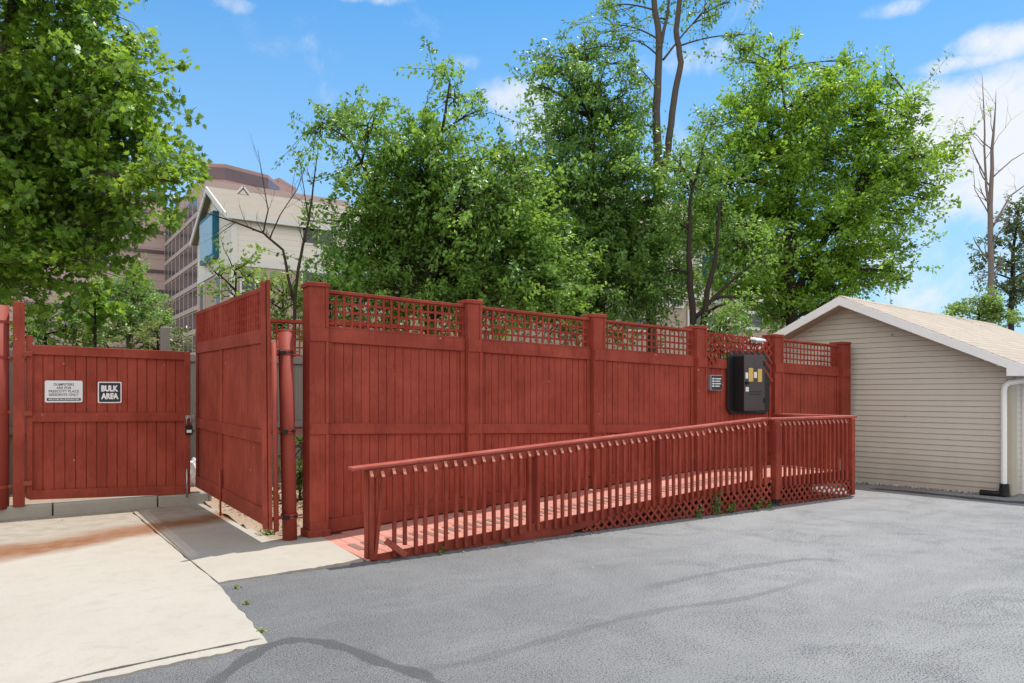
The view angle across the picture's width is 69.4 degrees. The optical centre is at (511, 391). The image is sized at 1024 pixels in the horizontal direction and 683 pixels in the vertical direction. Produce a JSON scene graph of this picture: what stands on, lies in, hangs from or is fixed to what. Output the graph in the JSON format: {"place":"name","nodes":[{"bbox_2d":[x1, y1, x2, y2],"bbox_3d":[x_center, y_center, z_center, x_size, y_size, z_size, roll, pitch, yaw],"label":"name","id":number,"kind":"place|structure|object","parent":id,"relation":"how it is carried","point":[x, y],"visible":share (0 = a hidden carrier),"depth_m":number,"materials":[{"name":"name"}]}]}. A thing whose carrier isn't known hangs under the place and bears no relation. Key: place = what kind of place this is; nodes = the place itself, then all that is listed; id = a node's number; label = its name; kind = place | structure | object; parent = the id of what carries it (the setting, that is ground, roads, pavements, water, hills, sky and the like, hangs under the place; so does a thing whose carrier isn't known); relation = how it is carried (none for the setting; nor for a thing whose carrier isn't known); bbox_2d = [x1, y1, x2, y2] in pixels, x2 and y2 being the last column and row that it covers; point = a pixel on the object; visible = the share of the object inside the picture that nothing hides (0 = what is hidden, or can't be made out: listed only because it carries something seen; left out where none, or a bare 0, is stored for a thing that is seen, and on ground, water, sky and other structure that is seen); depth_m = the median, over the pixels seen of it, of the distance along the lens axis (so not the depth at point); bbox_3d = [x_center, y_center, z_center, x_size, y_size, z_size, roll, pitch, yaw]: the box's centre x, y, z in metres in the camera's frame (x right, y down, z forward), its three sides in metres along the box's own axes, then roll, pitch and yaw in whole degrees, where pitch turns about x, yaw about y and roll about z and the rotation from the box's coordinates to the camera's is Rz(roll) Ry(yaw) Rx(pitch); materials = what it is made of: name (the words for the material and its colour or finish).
{"place":"outdoors","nodes":[
{"label":"outdoors","id":0,"kind":"place"},
{"bbox_2d":[9,486,201,515],"bbox_3d":[-12.075,1.532,7.449,16.300,0.175,3.148,0,0,-34],"label":"raised pad","id":1,"kind":"object","parent":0,"point":[193,488],"depth_m":9.95,"materials":[{"name":"concrete"}]},
{"bbox_2d":[160,327,169,350],"bbox_3d":[-5.416,0.243,11.550,0.130,2.514,0.120,0,0,-34],"label":"timber post","id":2,"kind":"object","parent":1,"relation":"on","point":[164,338],"visible":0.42,"depth_m":11.51,"materials":[{"name":"grey wood"}]},
{"bbox_2d":[190,457,195,485],"bbox_3d":[-4.885,1.241,11.414,0.295,0.483,0.261,0,0,-34],"label":"plastic bag","id":3,"kind":"object","parent":1,"relation":"on","point":[192,470],"visible":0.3,"depth_m":11.32,"materials":[{"name":"white plastic"}]},
{"bbox_2d":[9,319,500,494],"bbox_3d":[-6.080,0.160,11.079,14.300,2.780,0.070,0,0,-34],"label":"weathered fence","id":4,"kind":"object","parent":1,"relation":"on","point":[298,382],"visible":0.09,"depth_m":12.53,"materials":[{"name":"brown wood"}]},
{"bbox_2d":[0,510,267,682],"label":"driveway","id":5,"kind":"structure","parent":0,"point":[86,593],"depth_m":5.53,"materials":[{"name":"concrete"}]},
{"bbox_2d":[0,491,211,519],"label":"kerb","id":6,"kind":"structure","parent":5,"relation":"on","point":[42,509],"depth_m":9.81,"materials":[{"name":"concrete"}]},
{"bbox_2d":[0,305,11,509],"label":"steel pole","id":7,"kind":"object","parent":6,"relation":"on","point":[5,411],"visible":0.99,"depth_m":9.20,"materials":[{"name":"red metal"}]},
{"bbox_2d":[13,302,31,506],"bbox_3d":[-6.177,0.155,9.340,0.205,2.570,0.125,0,0,-34],"label":"gate post","id":8,"kind":"object","parent":6,"relation":"on","point":[20,413],"visible":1,"depth_m":9.28,"materials":[{"name":"red wood"}]},
{"bbox_2d":[26,335,194,499],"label":"closed gate","id":9,"kind":"structure","parent":8,"relation":"attached to","point":[135,441],"depth_m":9.88,"materials":[{"name":"wood"}]},
{"bbox_2d":[45,380,82,402],"bbox_3d":[-5.808,-0.006,9.591,0.419,0.282,0.010,0,0,-34],"label":"dumpster sign","id":10,"kind":"object","parent":9,"relation":"attached to","point":[63,391],"visible":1,"depth_m":9.59,"materials":[{"name":"white metal"}]},
{"bbox_2d":[98,382,121,402],"bbox_3d":[-5.372,0.005,9.884,0.281,0.283,0.010,0,0,-34],"label":"bulk area sign","id":11,"kind":"object","parent":9,"relation":"attached to","point":[109,392],"visible":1,"depth_m":9.88,"materials":[{"name":"black metal"}]},
{"bbox_2d":[185,416,192,434],"bbox_3d":[-4.531,0.472,10.378,0.095,0.256,0.043,0,0,-34],"label":"padlock","id":12,"kind":"object","parent":9,"relation":"hanging from","point":[188,429],"visible":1,"depth_m":10.37,"materials":[{"name":"metal"}]},
{"bbox_2d":[54,639,255,682],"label":"concrete crack","id":13,"kind":"object","parent":5,"relation":"on","point":[151,660],"visible":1,"depth_m":4.35,"materials":[{"name":"grey concrete"}]},
{"bbox_2d":[130,503,362,583],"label":"walkway slab","id":14,"kind":"structure","parent":0,"point":[213,544],"depth_m":7.54,"materials":[{"name":"concrete"}]},
{"bbox_2d":[255,527,275,535],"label":"weed","id":15,"kind":"object","parent":14,"relation":"on","point":[267,532],"visible":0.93,"depth_m":8.21,"materials":[{"name":"green plant"}]},
{"bbox_2d":[258,329,302,540],"bbox_3d":[-2.481,0.492,7.879,0.466,2.319,0.237,0,0,-34],"label":"gate pole","id":16,"kind":"object","parent":14,"relation":"on","point":[287,432],"visible":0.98,"depth_m":7.88,"materials":[{"name":"red metal"}]},
{"bbox_2d":[195,280,278,531],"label":"open gate","id":17,"kind":"structure","parent":16,"relation":"attached to","point":[236,373],"depth_m":8.71,"materials":[{"name":"red wood"}]},
{"bbox_2d":[200,484,592,538],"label":"soil","id":18,"kind":"structure","parent":0,"point":[241,519],"depth_m":9.18,"materials":[{"name":"beige soil"}]},
{"bbox_2d":[185,138,317,353],"bbox_3d":[-4.739,-1.446,12.908,2.937,6.093,1.000,0,0,3],"label":"bare tree","id":19,"kind":"object","parent":18,"relation":"on","point":[294,297],"visible":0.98,"depth_m":12.89,"materials":[{"name":"brown plant"}]},
{"bbox_2d":[212,483,302,532],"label":"leaf litter","id":20,"kind":"object","parent":18,"relation":"on","point":[280,510],"visible":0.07,"depth_m":9.68,"materials":[{"name":"brown plant"}]},
{"bbox_2d":[236,256,316,344],"bbox_3d":[-4.092,-0.452,13.298,1.354,4.104,1.647,0,0,14],"label":"shrub","id":21,"kind":"object","parent":18,"relation":"on","point":[282,280],"visible":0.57,"depth_m":13.16,"materials":[{"name":"green plant"}]},
{"bbox_2d":[272,431,302,503],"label":"ivy bush","id":22,"kind":"object","parent":18,"relation":"on","point":[299,481],"visible":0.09,"depth_m":10.59,"materials":[{"name":"green plant"}]},
{"bbox_2d":[293,272,356,341],"bbox_3d":[-3.417,-0.319,13.586,0.936,3.838,1.266,0,0,39],"label":"shrub","id":23,"kind":"object","parent":18,"relation":"on","point":[340,299],"visible":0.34,"depth_m":13.67,"materials":[{"name":"green plant"}]},
{"bbox_2d":[259,35,626,339],"bbox_3d":[-1.429,-2.974,15.474,7.511,9.159,5.150,0,0,4],"label":"broadleaf tree","id":24,"kind":"object","parent":18,"relation":"on","point":[412,256],"visible":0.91,"depth_m":14.67,"materials":[{"name":"green plant"}]},
{"bbox_2d":[300,281,850,537],"bbox_3d":[1.977,0.204,10.997,10.276,2.813,0.288,0,0,-34],"label":"privacy fence","id":25,"kind":"object","parent":18,"relation":"on","point":[375,396],"visible":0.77,"depth_m":9.46,"materials":[{"name":"red wood"}]},
{"bbox_2d":[707,375,721,390],"bbox_3d":[3.195,-0.146,11.712,0.264,0.244,0.125,0,0,-34],"label":"sign","id":26,"kind":"object","parent":25,"relation":"attached to","point":[714,382],"visible":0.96,"depth_m":11.65,"materials":[{"name":"grey plastic"}]},
{"bbox_2d":[727,350,769,413],"bbox_3d":[3.983,-0.156,12.115,1.066,1.036,0.290,0,0,-34],"label":"electric cabinet","id":27,"kind":"object","parent":25,"relation":"attached to","point":[748,385],"visible":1,"depth_m":11.95,"materials":[{"name":"black metal"}]},
{"bbox_2d":[750,337,765,342],"bbox_3d":[4.060,-0.863,12.240,0.255,0.095,0.177,0,0,-34],"label":"wall lamp","id":28,"kind":"object","parent":25,"relation":"attached to","point":[757,340],"visible":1,"depth_m":12.19,"materials":[{"name":"grey plastic"}]},
{"bbox_2d":[0,0,1023,333],"label":"sky","id":29,"kind":"structure","parent":0,"point":[260,62],"materials":[{"name":"blue"}]},
{"bbox_2d":[92,471,1023,682],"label":"parking lot","id":30,"kind":"structure","parent":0,"point":[867,583],"depth_m":5.55,"materials":[{"name":"grey asphalt"}]},
{"bbox_2d":[256,627,267,632],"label":"weed","id":31,"kind":"object","parent":30,"relation":"on","point":[261,629],"visible":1,"depth_m":4.92,"materials":[{"name":"green plant"}]},
{"bbox_2d":[225,637,429,676],"bbox_3d":[-1.038,1.596,4.379,1.440,0.001,0.995,0,0,-4],"label":"asphalt sealer line","id":32,"kind":"object","parent":30,"relation":"on","point":[399,666],"visible":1,"depth_m":4.46,"materials":[{"name":"black asphalt"}]},
{"bbox_2d":[0,485,887,562],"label":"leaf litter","id":33,"kind":"object","parent":30,"relation":"on","point":[462,550],"visible":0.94,"depth_m":8.03,"materials":[{"name":"brown plant"}]},
{"bbox_2d":[323,413,856,560],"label":"wheelchair ramp","id":34,"kind":"structure","parent":30,"relation":"on","point":[654,498],"depth_m":8.75,"materials":[{"name":"red wood"}]},
{"bbox_2d":[494,22,731,352],"bbox_3d":[2.297,-3.769,17.700,6.146,10.740,4.409,0,0,9],"label":"broadleaf tree","id":35,"kind":"object","parent":30,"relation":"on","point":[606,216],"visible":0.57,"depth_m":17.30,"materials":[{"name":"green plant"}]},
{"bbox_2d":[482,169,795,357],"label":"condo building","id":36,"kind":"structure","parent":30,"relation":"on","point":[683,316],"depth_m":32.80,"materials":[{"name":"beige brick"}]},
{"bbox_2d":[624,313,645,331],"bbox_3d":[5.453,-2.876,31.241,1.840,0.788,0.071,0,0,-34],"label":"window","id":37,"kind":"structure","parent":36,"relation":"in","point":[639,329],"depth_m":31.14,"materials":[{"name":"grey glass"}]},
{"bbox_2d":[660,286,683,307],"bbox_3d":[6.833,-4.138,32.172,1.840,0.890,0.071,0,0,-34],"label":"window","id":38,"kind":"structure","parent":36,"relation":"in","point":[664,286],"depth_m":32.25,"materials":[{"name":"white glass"}]},
{"bbox_2d":[687,310,713,329],"bbox_3d":[8.515,-3.224,33.305,1.740,0.866,0.071,0,0,-34],"label":"window","id":39,"kind":"structure","parent":36,"relation":"in","point":[688,319],"depth_m":33.12,"materials":[{"name":"grey glass"}]},
{"bbox_2d":[739,311,762,330],"bbox_3d":[11.393,-3.411,35.245,1.740,0.900,0.071,0,0,-34],"label":"window","id":40,"kind":"structure","parent":36,"relation":"in","point":[754,321],"depth_m":35.28,"materials":[{"name":"grey glass"}]},
{"bbox_2d":[561,0,764,351],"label":"tall tree","id":41,"kind":"object","parent":30,"relation":"on","point":[655,123],"visible":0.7,"depth_m":18.72,"materials":[{"name":"brown plant"}]},
{"bbox_2d":[694,504,703,518],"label":"weed","id":42,"kind":"object","parent":30,"relation":"on","point":[698,513],"visible":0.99,"depth_m":9.40,"materials":[{"name":"green plant"}]},
{"bbox_2d":[710,488,724,514],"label":"weed","id":43,"kind":"object","parent":30,"relation":"on","point":[715,508],"visible":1,"depth_m":9.59,"materials":[{"name":"green plant"}]},
{"bbox_2d":[626,104,812,325],"bbox_3d":[4.270,-2.464,16.335,3.718,8.130,2.856,0,0,0],"label":"multistem tree","id":44,"kind":"object","parent":30,"relation":"on","point":[694,316],"visible":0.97,"depth_m":16.26,"materials":[{"name":"green plant"}]},
{"bbox_2d":[690,300,755,358],"bbox_3d":[4.241,-0.148,15.289,1.360,3.497,1.318,0,0,-4],"label":"shrub","id":45,"kind":"object","parent":30,"relation":"on","point":[723,320],"visible":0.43,"depth_m":15.17,"materials":[{"name":"green plant"}]},
{"bbox_2d":[725,501,738,513],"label":"weed","id":46,"kind":"object","parent":30,"relation":"on","point":[731,507],"visible":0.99,"depth_m":9.75,"materials":[{"name":"green plant"}]},
{"bbox_2d":[751,498,765,509],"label":"weed","id":47,"kind":"object","parent":30,"relation":"on","point":[759,506],"visible":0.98,"depth_m":10.05,"materials":[{"name":"green plant"}]},
{"bbox_2d":[641,15,993,338],"bbox_3d":[8.316,-4.271,20.263,8.912,11.754,5.776,0,0,-16],"label":"broadleaf tree","id":48,"kind":"object","parent":30,"relation":"on","point":[820,271],"visible":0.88,"depth_m":19.53,"materials":[{"name":"green plant"}]},
{"bbox_2d":[855,481,978,493],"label":"pale gravel","id":49,"kind":"structure","parent":30,"relation":"on","point":[915,487],"depth_m":13.08,"materials":[{"name":"grey gravel"}]},
{"bbox_2d":[875,488,1023,502],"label":"asphalt dark strip","id":50,"kind":"object","parent":30,"relation":"on","point":[968,497],"visible":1,"depth_m":11.98,"materials":[{"name":"grey asphalt"}]},
{"bbox_2d":[936,57,1023,323],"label":"bare tree","id":51,"kind":"object","parent":30,"relation":"on","point":[989,256],"visible":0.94,"depth_m":29.95,"materials":[{"name":"brown plant"}]},
{"bbox_2d":[941,285,1023,327],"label":"broadleaf tree","id":52,"kind":"object","parent":30,"relation":"on","point":[989,312],"visible":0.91,"depth_m":27.82,"materials":[{"name":"green plant"}]},
{"bbox_2d":[965,190,1023,330],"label":"evergreen tree","id":53,"kind":"object","parent":30,"relation":"on","point":[1013,282],"visible":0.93,"depth_m":32.89,"materials":[{"name":"green plant"}]},
{"bbox_2d":[745,295,1023,496],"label":"garage","id":54,"kind":"structure","parent":0,"point":[937,401],"depth_m":13.04,"materials":[{"name":"beige plastic"}]},
{"label":"ground","id":55,"kind":"structure","parent":0,"visible":0},
{"bbox_2d":[9,294,88,349],"bbox_3d":[-9.643,-0.245,15.349,1.270,3.690,1.820,0,0,30],"label":"shrub","id":56,"kind":"object","parent":55,"relation":"on","point":[35,332],"visible":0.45,"depth_m":15.24,"materials":[{"name":"green plant"}]},
{"bbox_2d":[55,278,126,347],"bbox_3d":[-8.299,-0.332,14.612,1.296,3.865,1.046,0,0,-34],"label":"shrub","id":57,"kind":"object","parent":55,"relation":"on","point":[94,321],"visible":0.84,"depth_m":14.57,"materials":[{"name":"green plant"}]},
{"bbox_2d":[48,312,136,347],"bbox_3d":[-9.073,-0.170,15.974,1.422,3.540,1.398,0,0,13],"label":"shrub","id":58,"kind":"object","parent":55,"relation":"on","point":[105,339],"visible":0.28,"depth_m":15.96,"materials":[{"name":"green plant"}]},
{"bbox_2d":[0,0,212,343],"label":"maple tree","id":59,"kind":"object","parent":55,"relation":"on","point":[68,153],"visible":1,"depth_m":12.47,"materials":[{"name":"green plant"}]},
{"bbox_2d":[69,252,176,348],"bbox_3d":[-12.689,-1.465,24.057,3.042,6.133,3.859,0,0,-34],"label":"shrub","id":60,"kind":"object","parent":55,"relation":"on","point":[132,301],"visible":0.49,"depth_m":23.73,"materials":[{"name":"green plant"}]},
{"bbox_2d":[124,308,194,350],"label":"shrub","id":61,"kind":"object","parent":55,"relation":"on","point":[145,338],"visible":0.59,"depth_m":16.45,"materials":[{"name":"green plant"}]},
{"bbox_2d":[1,163,349,353],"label":"office tower","id":62,"kind":"structure","parent":55,"relation":"on","point":[172,272],"depth_m":124.09,"materials":[{"name":"brown stone"}]},
{"bbox_2d":[165,229,167,241],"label":"window","id":63,"kind":"structure","parent":62,"relation":"in","point":[166,231],"depth_m":135.06,"materials":[{"name":"grey glass"}]},
{"bbox_2d":[165,246,167,261],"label":"window","id":64,"kind":"structure","parent":62,"relation":"in","point":[166,249],"depth_m":135.06,"materials":[{"name":"grey glass"}]},
{"bbox_2d":[165,266,167,280],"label":"window","id":65,"kind":"structure","parent":62,"relation":"in","point":[166,269],"depth_m":135.06,"materials":[{"name":"grey glass"}]},
{"bbox_2d":[168,243,171,258],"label":"window","id":66,"kind":"structure","parent":62,"relation":"in","point":[170,245],"depth_m":132.03,"materials":[{"name":"grey glass"}]},
{"bbox_2d":[168,263,171,278],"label":"window","id":67,"kind":"structure","parent":62,"relation":"in","point":[170,265],"depth_m":132.03,"materials":[{"name":"grey glass"}]},
{"bbox_2d":[168,283,171,297],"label":"window","id":68,"kind":"structure","parent":62,"relation":"in","point":[170,285],"depth_m":131.61,"materials":[{"name":"grey glass"}]},
{"bbox_2d":[172,240,174,255],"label":"window","id":69,"kind":"structure","parent":62,"relation":"in","point":[173,243],"depth_m":129.16,"materials":[{"name":"grey glass"}]},
{"bbox_2d":[172,260,174,275],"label":"window","id":70,"kind":"structure","parent":62,"relation":"in","point":[173,263],"depth_m":129.16,"materials":[{"name":"grey glass"}]},
{"bbox_2d":[172,281,174,295],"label":"window","id":71,"kind":"structure","parent":62,"relation":"in","point":[173,283],"depth_m":129.16,"materials":[{"name":"grey glass"}]},
{"bbox_2d":[172,301,174,315],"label":"window","id":72,"kind":"structure","parent":62,"relation":"in","point":[173,305],"depth_m":129.16,"materials":[{"name":"grey glass"}]},
{"bbox_2d":[176,236,178,251],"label":"window","id":73,"kind":"structure","parent":62,"relation":"in","point":[177,239],"depth_m":126.01,"materials":[{"name":"grey glass"}]},
{"bbox_2d":[176,257,178,272],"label":"window","id":74,"kind":"structure","parent":62,"relation":"in","point":[177,260],"depth_m":126.01,"materials":[{"name":"grey glass"}]},
{"bbox_2d":[176,278,178,293],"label":"window","id":75,"kind":"structure","parent":62,"relation":"in","point":[177,280],"depth_m":126.01,"materials":[{"name":"grey glass"}]},
{"bbox_2d":[176,299,178,313],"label":"window","id":76,"kind":"structure","parent":62,"relation":"in","point":[177,301],"depth_m":126.01,"materials":[{"name":"grey glass"}]},
{"bbox_2d":[180,232,182,248],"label":"window","id":77,"kind":"structure","parent":62,"relation":"in","point":[181,235],"depth_m":123.00,"materials":[{"name":"grey glass"}]},
{"bbox_2d":[180,254,182,269],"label":"window","id":78,"kind":"structure","parent":62,"relation":"in","point":[181,256],"depth_m":123.00,"materials":[{"name":"grey glass"}]},
{"bbox_2d":[180,275,182,290],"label":"window","id":79,"kind":"structure","parent":62,"relation":"in","point":[181,278],"depth_m":123.00,"materials":[{"name":"grey glass"}]},
{"bbox_2d":[180,297,182,311],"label":"window","id":80,"kind":"structure","parent":62,"relation":"in","point":[181,299],"depth_m":123.00,"materials":[{"name":"grey glass"}]},
{"bbox_2d":[184,205,187,223],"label":"window","id":81,"kind":"structure","parent":62,"relation":"in","point":[186,215],"depth_m":119.45,"materials":[{"name":"grey glass"}]},
{"bbox_2d":[184,227,187,244],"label":"window","id":82,"kind":"structure","parent":62,"relation":"in","point":[186,230],"depth_m":119.66,"materials":[{"name":"grey glass"}]},
{"bbox_2d":[184,250,187,266],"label":"window","id":83,"kind":"structure","parent":62,"relation":"in","point":[186,252],"depth_m":119.72,"materials":[{"name":"grey glass"}]},
{"bbox_2d":[184,272,187,288],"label":"window","id":84,"kind":"structure","parent":62,"relation":"in","point":[186,274],"depth_m":119.77,"materials":[{"name":"grey glass"}]},
{"bbox_2d":[184,294,187,309],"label":"window","id":85,"kind":"structure","parent":62,"relation":"in","point":[185,296],"depth_m":119.86,"materials":[{"name":"grey glass"}]},
{"bbox_2d":[184,316,187,331],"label":"window","id":86,"kind":"structure","parent":62,"relation":"in","point":[185,318],"depth_m":120.15,"materials":[{"name":"grey glass"}]},
{"bbox_2d":[188,203,191,219],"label":"window","id":87,"kind":"structure","parent":62,"relation":"in","point":[190,204],"depth_m":117.43,"materials":[{"name":"grey glass"}]},
{"bbox_2d":[188,224,191,241],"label":"window","id":88,"kind":"structure","parent":62,"relation":"in","point":[189,227],"depth_m":117.43,"materials":[{"name":"grey glass"}]},
{"bbox_2d":[188,246,191,263],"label":"window","id":89,"kind":"structure","parent":62,"relation":"in","point":[190,249],"depth_m":117.19,"materials":[{"name":"grey glass"}]},
{"bbox_2d":[188,269,191,285],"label":"window","id":90,"kind":"structure","parent":62,"relation":"in","point":[190,271],"depth_m":117.10,"materials":[{"name":"grey glass"}]},
{"bbox_2d":[188,292,191,307],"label":"window","id":91,"kind":"structure","parent":62,"relation":"in","point":[189,294],"depth_m":117.03,"materials":[{"name":"grey glass"}]},
{"bbox_2d":[188,314,191,330],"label":"window","id":92,"kind":"structure","parent":62,"relation":"in","point":[189,316],"depth_m":117.10,"materials":[{"name":"grey glass"}]},
{"bbox_2d":[188,337,191,352],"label":"window","id":93,"kind":"structure","parent":62,"relation":"in","point":[189,344],"depth_m":116.77,"materials":[{"name":"grey glass"}]},
{"bbox_2d":[193,313,195,328],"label":"window","id":94,"kind":"structure","parent":62,"relation":"in","point":[194,316],"depth_m":114.18,"materials":[{"name":"grey glass"}]},
{"bbox_2d":[193,336,195,351],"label":"window","id":95,"kind":"structure","parent":62,"relation":"in","point":[194,337],"depth_m":114.18,"materials":[{"name":"grey glass"}]},
{"bbox_2d":[193,196,196,214],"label":"window","id":96,"kind":"structure","parent":62,"relation":"in","point":[195,201],"depth_m":114.18,"materials":[{"name":"blue glass"}]},
{"bbox_2d":[193,246,196,260],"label":"window","id":97,"kind":"structure","parent":62,"relation":"in","point":[194,247],"depth_m":114.18,"materials":[{"name":"grey glass"}]},
{"bbox_2d":[193,266,196,282],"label":"window","id":98,"kind":"structure","parent":62,"relation":"in","point":[195,268],"depth_m":113.57,"materials":[{"name":"grey glass"}]},
{"bbox_2d":[193,289,196,305],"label":"window","id":99,"kind":"structure","parent":62,"relation":"in","point":[194,291],"depth_m":114.18,"materials":[{"name":"grey glass"}]},
{"bbox_2d":[196,231,279,301],"bbox_3d":[-5.034,-0.684,13.691,1.410,4.569,1.404,0,0,4],"label":"shrub","id":100,"kind":"object","parent":55,"relation":"on","point":[241,266],"visible":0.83,"depth_m":13.52,"materials":[{"name":"green plant"}]},
{"bbox_2d":[190,185,458,354],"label":"condo building","id":101,"kind":"structure","parent":55,"relation":"on","point":[286,236],"depth_m":47.33,"materials":[{"name":"beige"}]},
{"bbox_2d":[200,282,204,309],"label":"window","id":102,"kind":"structure","parent":101,"relation":"in","point":[202,298],"depth_m":51.67,"materials":[{"name":"white glass"}]},
{"bbox_2d":[216,274,220,303],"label":"window","id":103,"kind":"structure","parent":101,"relation":"in","point":[218,300],"depth_m":47.63,"materials":[{"name":"blue glass"}]},
{"bbox_2d":[240,279,263,294],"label":"window","id":104,"kind":"structure","parent":101,"relation":"in","point":[242,285],"depth_m":45.37,"materials":[{"name":"white glass"}]},
{"bbox_2d":[301,269,331,296],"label":"window","id":105,"kind":"structure","parent":101,"relation":"in","point":[310,273],"depth_m":47.62,"materials":[{"name":"white glass"}]},
{"bbox_2d":[301,218,334,246],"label":"window","id":106,"kind":"structure","parent":101,"relation":"in","point":[310,242],"depth_m":47.75,"materials":[{"name":"white glass"}]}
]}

